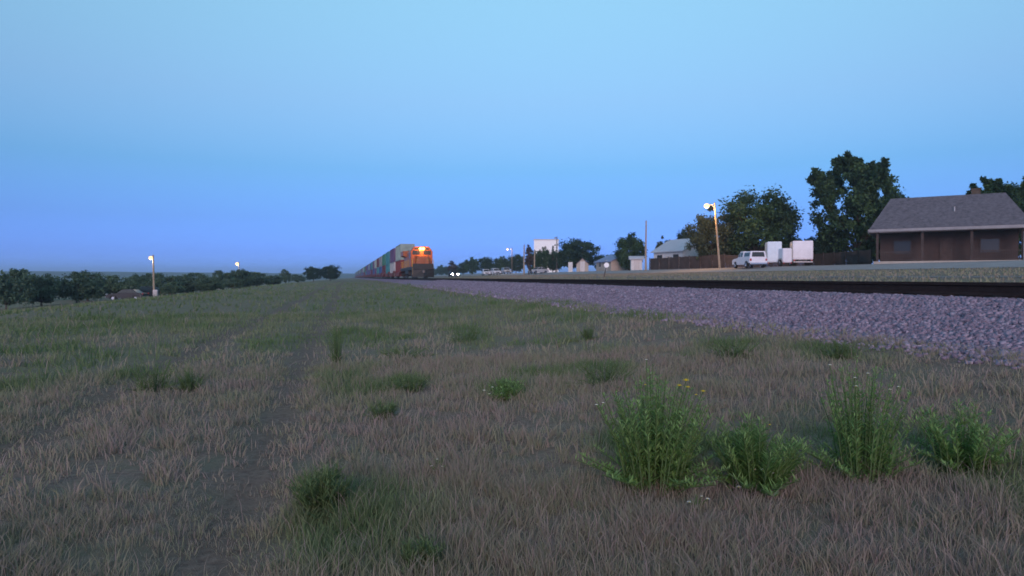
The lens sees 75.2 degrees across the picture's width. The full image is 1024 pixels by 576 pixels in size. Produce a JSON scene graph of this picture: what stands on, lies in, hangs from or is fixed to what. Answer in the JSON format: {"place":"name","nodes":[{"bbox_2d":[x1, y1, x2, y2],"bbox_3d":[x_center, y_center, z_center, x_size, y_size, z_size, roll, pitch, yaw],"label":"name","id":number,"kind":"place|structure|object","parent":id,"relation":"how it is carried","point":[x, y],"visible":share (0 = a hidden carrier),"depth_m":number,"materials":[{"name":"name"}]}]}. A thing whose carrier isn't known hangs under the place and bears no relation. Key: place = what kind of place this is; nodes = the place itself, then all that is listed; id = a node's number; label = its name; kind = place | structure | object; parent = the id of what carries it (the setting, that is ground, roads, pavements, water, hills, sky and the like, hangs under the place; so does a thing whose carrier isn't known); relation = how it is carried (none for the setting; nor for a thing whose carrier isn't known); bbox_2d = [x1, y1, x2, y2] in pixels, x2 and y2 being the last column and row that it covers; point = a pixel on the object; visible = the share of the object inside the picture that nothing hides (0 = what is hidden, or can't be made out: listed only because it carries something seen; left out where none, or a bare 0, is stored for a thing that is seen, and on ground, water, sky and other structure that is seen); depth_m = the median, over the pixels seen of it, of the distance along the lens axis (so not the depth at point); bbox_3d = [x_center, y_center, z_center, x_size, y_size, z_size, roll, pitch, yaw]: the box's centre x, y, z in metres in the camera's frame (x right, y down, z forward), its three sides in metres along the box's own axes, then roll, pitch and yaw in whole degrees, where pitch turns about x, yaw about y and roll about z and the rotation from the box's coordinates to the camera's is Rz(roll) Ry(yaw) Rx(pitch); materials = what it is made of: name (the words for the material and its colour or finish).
{"place":"outdoors","nodes":[
{"label":"outdoors","id":0,"kind":"place"},
{"bbox_2d":[128,287,160,298],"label":"parked car","id":1,"kind":"object","parent":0,"point":[149,290],"visible":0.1,"depth_m":97.05,"materials":[{"name":"metal"}]},
{"bbox_2d":[0,271,490,281],"bbox_3d":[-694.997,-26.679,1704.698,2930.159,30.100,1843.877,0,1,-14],"label":"hills","id":2,"kind":"structure","parent":0,"point":[121,275],"depth_m":1500.32,"materials":[{"name":"green plant"}]},
{"bbox_2d":[448,270,458,276],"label":"pickup truck","id":3,"kind":"object","parent":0,"point":[455,273],"visible":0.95,"depth_m":170.76,"materials":[{"name":"white metal"}]},
{"bbox_2d":[0,263,1023,575],"bbox_3d":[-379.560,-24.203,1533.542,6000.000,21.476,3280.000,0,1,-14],"label":"ground","id":4,"kind":"structure","parent":0,"point":[260,477],"depth_m":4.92,"materials":[{"name":"plant"}]},
{"bbox_2d":[0,268,39,309],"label":"shrub","id":5,"kind":"object","parent":4,"relation":"on","point":[9,295],"visible":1,"depth_m":77.73,"materials":[{"name":"green plant"}]},
{"bbox_2d":[5,269,56,299],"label":"shrub","id":6,"kind":"object","parent":4,"relation":"on","point":[25,270],"visible":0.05,"depth_m":118.72,"materials":[{"name":"green plant"}]},
{"bbox_2d":[21,273,62,305],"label":"shrub","id":7,"kind":"object","parent":4,"relation":"on","point":[51,291],"visible":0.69,"depth_m":83.61,"materials":[{"name":"green plant"}]},
{"bbox_2d":[53,271,97,302],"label":"shrub","id":8,"kind":"object","parent":4,"relation":"on","point":[78,287],"visible":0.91,"depth_m":87.16,"materials":[{"name":"green plant"}]},
{"bbox_2d":[62,270,107,300],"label":"shrub","id":9,"kind":"object","parent":4,"relation":"on","point":[90,275],"visible":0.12,"depth_m":119.08,"materials":[{"name":"green plant"}]},
{"bbox_2d":[90,275,140,298],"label":"shrub","id":10,"kind":"object","parent":4,"relation":"on","point":[114,286],"visible":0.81,"depth_m":91.28,"materials":[{"name":"green plant"}]},
{"bbox_2d":[105,289,149,300],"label":"parked car","id":11,"kind":"object","parent":4,"relation":"on","point":[128,293],"visible":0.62,"depth_m":83.21,"materials":[{"name":"grey metal"}]},
{"bbox_2d":[123,273,150,288],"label":"shrub","id":12,"kind":"object","parent":4,"relation":"on","point":[138,277],"visible":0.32,"depth_m":117.26,"materials":[{"name":"green plant"}]},
{"bbox_2d":[120,356,179,393],"bbox_3d":[-3.572,0.869,6.646,0.549,0.413,0.656,0,1,-22],"label":"grass tuft","id":13,"kind":"object","parent":4,"relation":"on","point":[154,382],"visible":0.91,"depth_m":6.58,"materials":[{"name":"green plant"}]},
{"bbox_2d":[148,255,154,289],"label":"street lamp","id":14,"kind":"object","parent":4,"relation":"on","point":[151,257],"visible":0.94,"depth_m":89.88,"materials":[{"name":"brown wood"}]},
{"bbox_2d":[141,273,182,295],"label":"shrub","id":15,"kind":"object","parent":4,"relation":"on","point":[161,279],"visible":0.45,"depth_m":115.27,"materials":[{"name":"green plant"}]},
{"bbox_2d":[158,281,185,295],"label":"shrub","id":16,"kind":"object","parent":4,"relation":"on","point":[167,288],"visible":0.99,"depth_m":95.33,"materials":[{"name":"green plant"}]},
{"bbox_2d":[176,275,197,293],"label":"shrub","id":17,"kind":"object","parent":4,"relation":"on","point":[188,282],"visible":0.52,"depth_m":125.03,"materials":[{"name":"green plant"}]},
{"bbox_2d":[164,368,211,392],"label":"grass tuft","id":18,"kind":"object","parent":4,"relation":"on","point":[189,381],"visible":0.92,"depth_m":6.58,"materials":[{"name":"green plant"}]},
{"bbox_2d":[172,272,208,290],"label":"shrub","id":19,"kind":"object","parent":4,"relation":"on","point":[192,274],"visible":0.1,"depth_m":148.52,"materials":[{"name":"green plant"}]},
{"bbox_2d":[192,274,215,291],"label":"shrub","id":20,"kind":"object","parent":4,"relation":"on","point":[196,282],"visible":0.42,"depth_m":123.42,"materials":[{"name":"green plant"}]},
{"bbox_2d":[198,278,221,290],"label":"shrub","id":21,"kind":"object","parent":4,"relation":"on","point":[210,285],"visible":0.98,"depth_m":103.42,"materials":[{"name":"green plant"}]},
{"bbox_2d":[209,270,234,289],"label":"shrub","id":22,"kind":"object","parent":4,"relation":"on","point":[222,277],"visible":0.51,"depth_m":131.42,"materials":[{"name":"green plant"}]},
{"bbox_2d":[222,278,244,288],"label":"shrub","id":23,"kind":"object","parent":4,"relation":"on","point":[237,283],"visible":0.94,"depth_m":117.67,"materials":[{"name":"green plant"}]},
{"bbox_2d":[229,268,255,288],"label":"shrub","id":24,"kind":"object","parent":4,"relation":"on","point":[244,276],"visible":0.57,"depth_m":139.12,"materials":[{"name":"green plant"}]},
{"bbox_2d":[250,272,270,285],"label":"shrub","id":25,"kind":"object","parent":4,"relation":"on","point":[259,280],"visible":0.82,"depth_m":149.25,"materials":[{"name":"green plant"}]},
{"bbox_2d":[267,275,283,284],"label":"shrub","id":26,"kind":"object","parent":4,"relation":"on","point":[276,280],"visible":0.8,"depth_m":159.16,"materials":[{"name":"green plant"}]},
{"bbox_2d":[278,269,290,283],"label":"shrub","id":27,"kind":"object","parent":4,"relation":"on","point":[285,275],"visible":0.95,"depth_m":189.66,"materials":[{"name":"green plant"}]},
{"bbox_2d":[291,274,305,282],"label":"shrub","id":28,"kind":"object","parent":4,"relation":"on","point":[296,278],"visible":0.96,"depth_m":239.28,"materials":[{"name":"green plant"}]},
{"bbox_2d":[303,266,323,280],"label":"tree","id":29,"kind":"object","parent":4,"relation":"on","point":[310,272],"visible":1,"depth_m":203.74,"materials":[{"name":"green plant"}]},
{"bbox_2d":[286,460,356,518],"bbox_3d":[-0.945,0.983,3.204,0.404,0.292,0.315,1,1,36],"label":"grass tuft","id":30,"kind":"object","parent":4,"relation":"on","point":[328,482],"visible":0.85,"depth_m":3.17,"materials":[{"name":"green plant"}]},
{"bbox_2d":[321,264,341,280],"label":"tree","id":31,"kind":"object","parent":4,"relation":"on","point":[330,272],"visible":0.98,"depth_m":206.86,"materials":[{"name":"green plant"}]},
{"bbox_2d":[326,324,349,362],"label":"grass tuft","id":32,"kind":"object","parent":4,"relation":"on","point":[337,353],"visible":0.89,"depth_m":8.83,"materials":[{"name":"green plant"}]},
{"bbox_2d":[364,400,401,420],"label":"grass tuft","id":33,"kind":"object","parent":4,"relation":"on","point":[383,411],"visible":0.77,"depth_m":5.33,"materials":[{"name":"green plant"}]},
{"bbox_2d":[373,372,429,391],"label":"grass tuft","id":34,"kind":"object","parent":4,"relation":"on","point":[411,387],"visible":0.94,"depth_m":6.52,"materials":[{"name":"green plant"}]},
{"bbox_2d":[380,343,433,360],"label":"grass tuft","id":35,"kind":"object","parent":4,"relation":"on","point":[396,351],"visible":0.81,"depth_m":9.28,"materials":[{"name":"green plant"}]},
{"bbox_2d":[397,534,456,573],"bbox_3d":[-0.349,1.052,2.608,0.250,0.167,0.223,-1,1,-38],"label":"grass tuft","id":36,"kind":"object","parent":4,"relation":"on","point":[420,547],"visible":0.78,"depth_m":2.59,"materials":[{"name":"green plant"}]},
{"bbox_2d":[447,261,457,270],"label":"tree","id":37,"kind":"object","parent":4,"relation":"on","point":[451,266],"visible":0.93,"depth_m":254.29,"materials":[{"name":"green plant"}]},
{"bbox_2d":[457,262,467,273],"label":"tree","id":38,"kind":"object","parent":4,"relation":"on","point":[461,270],"visible":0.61,"depth_m":264.06,"materials":[{"name":"green plant"}]},
{"bbox_2d":[445,320,490,341],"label":"grass tuft","id":39,"kind":"object","parent":4,"relation":"on","point":[464,338],"visible":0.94,"depth_m":10.98,"materials":[{"name":"green plant"}]},
{"bbox_2d":[463,257,478,273],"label":"tree","id":40,"kind":"object","parent":4,"relation":"on","point":[471,264],"visible":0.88,"depth_m":248.85,"materials":[{"name":"green plant"}]},
{"bbox_2d":[475,256,496,270],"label":"tree","id":41,"kind":"object","parent":4,"relation":"on","point":[484,263],"visible":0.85,"depth_m":233.50,"materials":[{"name":"green plant"}]},
{"bbox_2d":[491,256,510,270],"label":"tree","id":42,"kind":"object","parent":4,"relation":"on","point":[500,264],"visible":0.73,"depth_m":223.42,"materials":[{"name":"green plant"}]},
{"bbox_2d":[484,376,523,400],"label":"flowering weed","id":43,"kind":"object","parent":4,"relation":"on","point":[505,394],"visible":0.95,"depth_m":5.93,"materials":[{"name":"green plant"}]},
{"bbox_2d":[506,254,522,271],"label":"tree","id":44,"kind":"object","parent":4,"relation":"on","point":[515,262],"visible":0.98,"depth_m":213.80,"materials":[{"name":"green plant"}]},
{"bbox_2d":[525,245,533,273],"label":"column tree","id":45,"kind":"object","parent":4,"relation":"on","point":[528,260],"visible":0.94,"depth_m":151.59,"materials":[{"name":"green plant"}]},
{"bbox_2d":[529,250,537,268],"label":"tree","id":46,"kind":"object","parent":4,"relation":"on","point":[532,266],"visible":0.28,"depth_m":171.32,"materials":[{"name":"green plant"}]},
{"bbox_2d":[536,246,551,272],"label":"tree","id":47,"kind":"object","parent":4,"relation":"on","point":[543,260],"visible":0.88,"depth_m":154.38,"materials":[{"name":"green plant"}]},
{"bbox_2d":[533,239,558,272],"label":"warehouse","id":48,"kind":"structure","parent":4,"relation":"on","point":[541,243],"depth_m":254.80,"materials":[{"name":"white metal"}]},
{"bbox_2d":[551,246,555,271],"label":"conifer","id":49,"kind":"object","parent":4,"relation":"on","point":[552,260],"visible":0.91,"depth_m":157.77,"materials":[{"name":"green plant"}]},
{"bbox_2d":[546,250,561,271],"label":"tree","id":50,"kind":"object","parent":4,"relation":"on","point":[558,266],"visible":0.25,"depth_m":175.04,"materials":[{"name":"green plant"}]},
{"bbox_2d":[552,237,601,271],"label":"tree","id":51,"kind":"object","parent":4,"relation":"on","point":[574,252],"visible":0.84,"depth_m":146.07,"materials":[{"name":"green plant"}]},
{"bbox_2d":[576,258,588,271],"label":"shed","id":52,"kind":"structure","parent":4,"relation":"on","point":[582,264],"depth_m":134.41,"materials":[{"name":"beige"}]},
{"bbox_2d":[579,326,601,339],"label":"grass tuft","id":53,"kind":"object","parent":4,"relation":"on","point":[590,333],"visible":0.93,"depth_m":10.28,"materials":[{"name":"green plant"}]},
{"bbox_2d":[568,357,637,387],"bbox_3d":[0.887,0.843,6.547,0.697,0.302,0.749,1,1,33],"label":"grass tuft","id":54,"kind":"object","parent":4,"relation":"on","point":[608,375],"visible":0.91,"depth_m":6.60,"materials":[{"name":"green plant"}]},
{"bbox_2d":[593,254,642,270],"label":"house","id":55,"kind":"structure","parent":4,"relation":"on","point":[612,261],"depth_m":125.27,"materials":[{"name":"beige"}]},
{"bbox_2d":[613,232,647,269],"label":"tree","id":56,"kind":"object","parent":4,"relation":"on","point":[630,245],"visible":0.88,"depth_m":120.35,"materials":[{"name":"green plant"}]},
{"bbox_2d":[628,256,643,269],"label":"shed","id":57,"kind":"structure","parent":4,"relation":"on","point":[635,262],"depth_m":114.97,"materials":[{"name":"white"}]},
{"bbox_2d":[645,221,646,270],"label":"utility pole","id":58,"kind":"object","parent":4,"relation":"on","point":[646,246],"visible":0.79,"depth_m":99.83,"materials":[{"name":"brown wood"}]},
{"bbox_2d":[575,359,729,495],"bbox_3d":[0.747,0.715,3.466,0.836,0.721,0.745,0,1,0],"label":"flowering weed","id":59,"kind":"object","parent":4,"relation":"on","point":[648,453],"visible":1,"depth_m":3.35,"materials":[{"name":"green plant"}]},
{"bbox_2d":[650,238,716,268],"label":"house","id":60,"kind":"structure","parent":4,"relation":"on","point":[672,248],"depth_m":106.48,"materials":[{"name":"white"}]},
{"bbox_2d":[677,229,691,238],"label":"tree","id":61,"kind":"object","parent":4,"relation":"on","point":[679,235],"visible":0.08,"depth_m":121.48,"materials":[{"name":"green plant"}]},
{"bbox_2d":[649,254,724,269],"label":"wooden fence","id":62,"kind":"object","parent":4,"relation":"on","point":[693,262],"visible":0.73,"depth_m":94.70,"materials":[{"name":"brown wood"}]},
{"bbox_2d":[356,278,1020,338],"bbox_3d":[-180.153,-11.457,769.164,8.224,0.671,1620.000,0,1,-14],"label":"ballast bed","id":63,"kind":"object","parent":4,"relation":"on","point":[409,282],"visible":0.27,"depth_m":84.22,"materials":[{"name":"grey gravel"}]},
{"bbox_2d":[376,278,1023,298],"bbox_3d":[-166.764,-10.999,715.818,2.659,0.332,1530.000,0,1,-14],"label":"railway track","id":64,"kind":"structure","parent":63,"relation":"on","point":[1015,290],"depth_m":13.34,"materials":[{"name":"brown metal"}]},
{"bbox_2d":[388,271,402,277],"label":"well car","id":65,"kind":"object","parent":64,"relation":"on","point":[391,275],"visible":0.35,"depth_m":137.75,"materials":[{"name":"metal"}]},
{"bbox_2d":[390,262,395,275],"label":"shipping container","id":66,"kind":"object","parent":65,"relation":"on","point":[392,266],"visible":0.38,"depth_m":134.51,"materials":[{"name":"white metal"}]},
{"bbox_2d":[390,248,395,262],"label":"shipping container","id":67,"kind":"object","parent":66,"relation":"on","point":[392,255],"visible":0.45,"depth_m":132.78,"materials":[{"name":"metal"}]},
{"bbox_2d":[394,270,412,277],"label":"well car","id":68,"kind":"object","parent":64,"relation":"on","point":[397,274],"visible":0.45,"depth_m":116.26,"materials":[{"name":"metal"}]},
{"bbox_2d":[396,260,404,275],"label":"shipping container","id":69,"kind":"object","parent":68,"relation":"on","point":[398,265],"visible":0.34,"depth_m":117.53,"materials":[{"name":"metal"}]},
{"bbox_2d":[396,244,414,260],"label":"shipping container","id":70,"kind":"object","parent":69,"relation":"on","point":[400,248],"visible":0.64,"depth_m":114.81,"materials":[{"name":"white metal"}]},
{"bbox_2d":[401,244,413,258],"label":"door","id":71,"kind":"structure","parent":70,"relation":"in","point":[403,247],"depth_m":114.71,"materials":[{"name":"white metal"}]},
{"bbox_2d":[400,246,433,277],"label":"locomotive","id":72,"kind":"object","parent":64,"relation":"on","point":[418,261],"visible":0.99,"depth_m":92.78,"materials":[{"name":"orange paint"}]},
{"bbox_2d":[414,280,1023,368],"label":"gravel","id":73,"kind":"structure","parent":63,"relation":"on","point":[985,322],"depth_m":9.82,"materials":[{"name":"grey gravel"}]},
{"bbox_2d":[687,494,708,510],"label":"flowering weed","id":74,"kind":"object","parent":4,"relation":"on","point":[698,502],"visible":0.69,"depth_m":3.07,"materials":[{"name":"green plant"}]},
{"bbox_2d":[681,205,734,259],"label":"tree","id":75,"kind":"object","parent":4,"relation":"on","point":[702,233],"visible":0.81,"depth_m":91.80,"materials":[{"name":"green plant"}]},
{"bbox_2d":[704,202,720,267],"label":"street lamp","id":76,"kind":"object","parent":4,"relation":"on","point":[707,206],"visible":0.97,"depth_m":81.81,"materials":[{"name":"brown wood"}]},
{"bbox_2d":[705,335,765,359],"bbox_3d":[2.515,0.675,7.378,0.735,0.301,0.621,0,1,0],"label":"grass tuft","id":77,"kind":"object","parent":4,"relation":"on","point":[726,350],"visible":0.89,"depth_m":7.43,"materials":[{"name":"green plant"}]},
{"bbox_2d":[693,409,814,497],"bbox_3d":[1.242,0.837,3.344,0.526,0.435,0.680,1,1,35],"label":"flowering weed","id":78,"kind":"object","parent":4,"relation":"on","point":[754,463],"visible":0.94,"depth_m":3.29,"materials":[{"name":"green plant"}]},
{"bbox_2d":[717,185,803,266],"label":"tree","id":79,"kind":"object","parent":4,"relation":"on","point":[775,218],"visible":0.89,"depth_m":89.11,"materials":[{"name":"green plant"}]},
{"bbox_2d":[725,254,811,267],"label":"wooden fence","id":80,"kind":"object","parent":4,"relation":"on","point":[728,260],"visible":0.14,"depth_m":88.37,"materials":[{"name":"brown wood"}]},
{"bbox_2d":[783,235,802,265],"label":"tree","id":81,"kind":"object","parent":4,"relation":"on","point":[793,238],"visible":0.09,"depth_m":94.54,"materials":[{"name":"green plant"}]},
{"bbox_2d":[790,241,812,265],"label":"box truck","id":82,"kind":"object","parent":4,"relation":"on","point":[802,251],"visible":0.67,"depth_m":74.70,"materials":[{"name":"white paint"}]},
{"bbox_2d":[804,232,819,253],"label":"tree","id":83,"kind":"object","parent":4,"relation":"on","point":[811,239],"visible":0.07,"depth_m":89.59,"materials":[{"name":"green plant"}]},
{"bbox_2d":[813,231,850,253],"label":"tree","id":84,"kind":"object","parent":4,"relation":"on","point":[825,246],"visible":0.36,"depth_m":83.25,"materials":[{"name":"green plant"}]},
{"bbox_2d":[813,339,862,359],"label":"grass tuft","id":85,"kind":"object","parent":4,"relation":"on","point":[840,350],"visible":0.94,"depth_m":6.77,"materials":[{"name":"green plant"}]},
{"bbox_2d":[812,249,871,265],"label":"wooden fence","id":86,"kind":"object","parent":4,"relation":"on","point":[851,257],"visible":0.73,"depth_m":75.49,"materials":[{"name":"brown wood"}]},
{"bbox_2d":[783,355,928,485],"bbox_3d":[1.810,0.689,3.462,0.752,0.682,0.604,0,1,0],"label":"flowering weed","id":87,"kind":"object","parent":4,"relation":"on","point":[854,450],"visible":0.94,"depth_m":3.40,"materials":[{"name":"green plant"}]},
{"bbox_2d":[805,150,909,263],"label":"tree","id":88,"kind":"object","parent":4,"relation":"on","point":[867,181],"visible":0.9,"depth_m":80.68,"materials":[{"name":"green plant"}]},
{"bbox_2d":[868,188,1023,263],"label":"house","id":89,"kind":"structure","parent":4,"relation":"on","point":[975,225],"depth_m":59.42,"materials":[{"name":"brown siding"},{"name":"wood"},{"name":"roof shingles"}]},
{"bbox_2d":[893,240,911,254],"bbox_3d":[36.132,-3.760,61.529,1.500,1.350,0.100,1,1,32],"label":"window","id":90,"kind":"structure","parent":89,"relation":"in","point":[899,246],"depth_m":61.47,"materials":[{"name":"grey glass"}]},
{"bbox_2d":[939,238,952,260],"bbox_3d":[38.990,-3.456,59.687,1.000,2.100,0.190,1,1,32],"label":"door","id":91,"kind":"structure","parent":89,"relation":"in","point":[946,244],"depth_m":59.68,"materials":[{"name":"brown wood"}]},
{"bbox_2d":[979,238,1000,252],"bbox_3d":[41.728,-3.705,58.019,1.500,1.350,0.100,1,1,32],"label":"window","id":92,"kind":"structure","parent":89,"relation":"in","point":[984,243],"depth_m":57.99,"materials":[{"name":"grey glass"}]},
{"bbox_2d":[895,397,1022,477],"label":"flowering weed","id":93,"kind":"object","parent":4,"relation":"on","point":[974,450],"visible":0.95,"depth_m":3.46,"materials":[{"name":"green plant"}]},
{"bbox_2d":[966,176,1023,259],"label":"tree","id":94,"kind":"object","parent":4,"relation":"on","point":[1014,193],"visible":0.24,"depth_m":64.77,"materials":[{"name":"green plant"}]},
{"bbox_2d":[0,0,1023,273],"label":"sky","id":95,"kind":"structure","parent":0,"point":[209,136],"materials":[{"name":"blue"}]},
{"bbox_2d":[376,276,1023,277],"bbox_3d":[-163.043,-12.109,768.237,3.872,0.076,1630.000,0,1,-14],"label":"gravel lane","id":96,"kind":"structure","parent":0,"point":[750,276],"depth_m":41.85,"materials":[{"name":"grey gravel"}]},
{"bbox_2d":[408,260,1023,276],"bbox_3d":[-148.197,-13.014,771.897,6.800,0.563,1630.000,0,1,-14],"label":"road","id":97,"kind":"structure","parent":0,"point":[990,264],"depth_m":58.48,"materials":[{"name":"grey asphalt"}]},
{"bbox_2d":[528,267,548,273],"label":"parked car","id":98,"kind":"object","parent":97,"relation":"on","point":[535,270],"visible":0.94,"depth_m":147.32,"materials":[{"name":"white paint"}]},
{"bbox_2d":[732,251,766,267],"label":"van","id":99,"kind":"object","parent":97,"relation":"on","point":[749,259],"visible":1,"depth_m":71.81,"materials":[{"name":"white paint"}]},
{"bbox_2d":[451,266,1023,281],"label":"grass","id":100,"kind":"structure","parent":0,"point":[870,273],"depth_m":42.60,"materials":[{"name":"green plant"}]},
{"bbox_2d":[467,260,1022,274],"bbox_3d":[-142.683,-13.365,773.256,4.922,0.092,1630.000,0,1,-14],"label":"road verge","id":101,"kind":"structure","parent":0,"point":[824,265],"depth_m":61.69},
{"bbox_2d":[765,241,781,266],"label":"cargo trailer","id":102,"kind":"object","parent":101,"relation":"on","point":[772,251],"visible":0.27,"depth_m":73.72,"materials":[{"name":"white paint"}]},
{"bbox_2d":[778,248,792,265],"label":"cargo trailer","id":103,"kind":"object","parent":101,"relation":"on","point":[785,255],"visible":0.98,"depth_m":72.35,"materials":[{"name":"white paint"}]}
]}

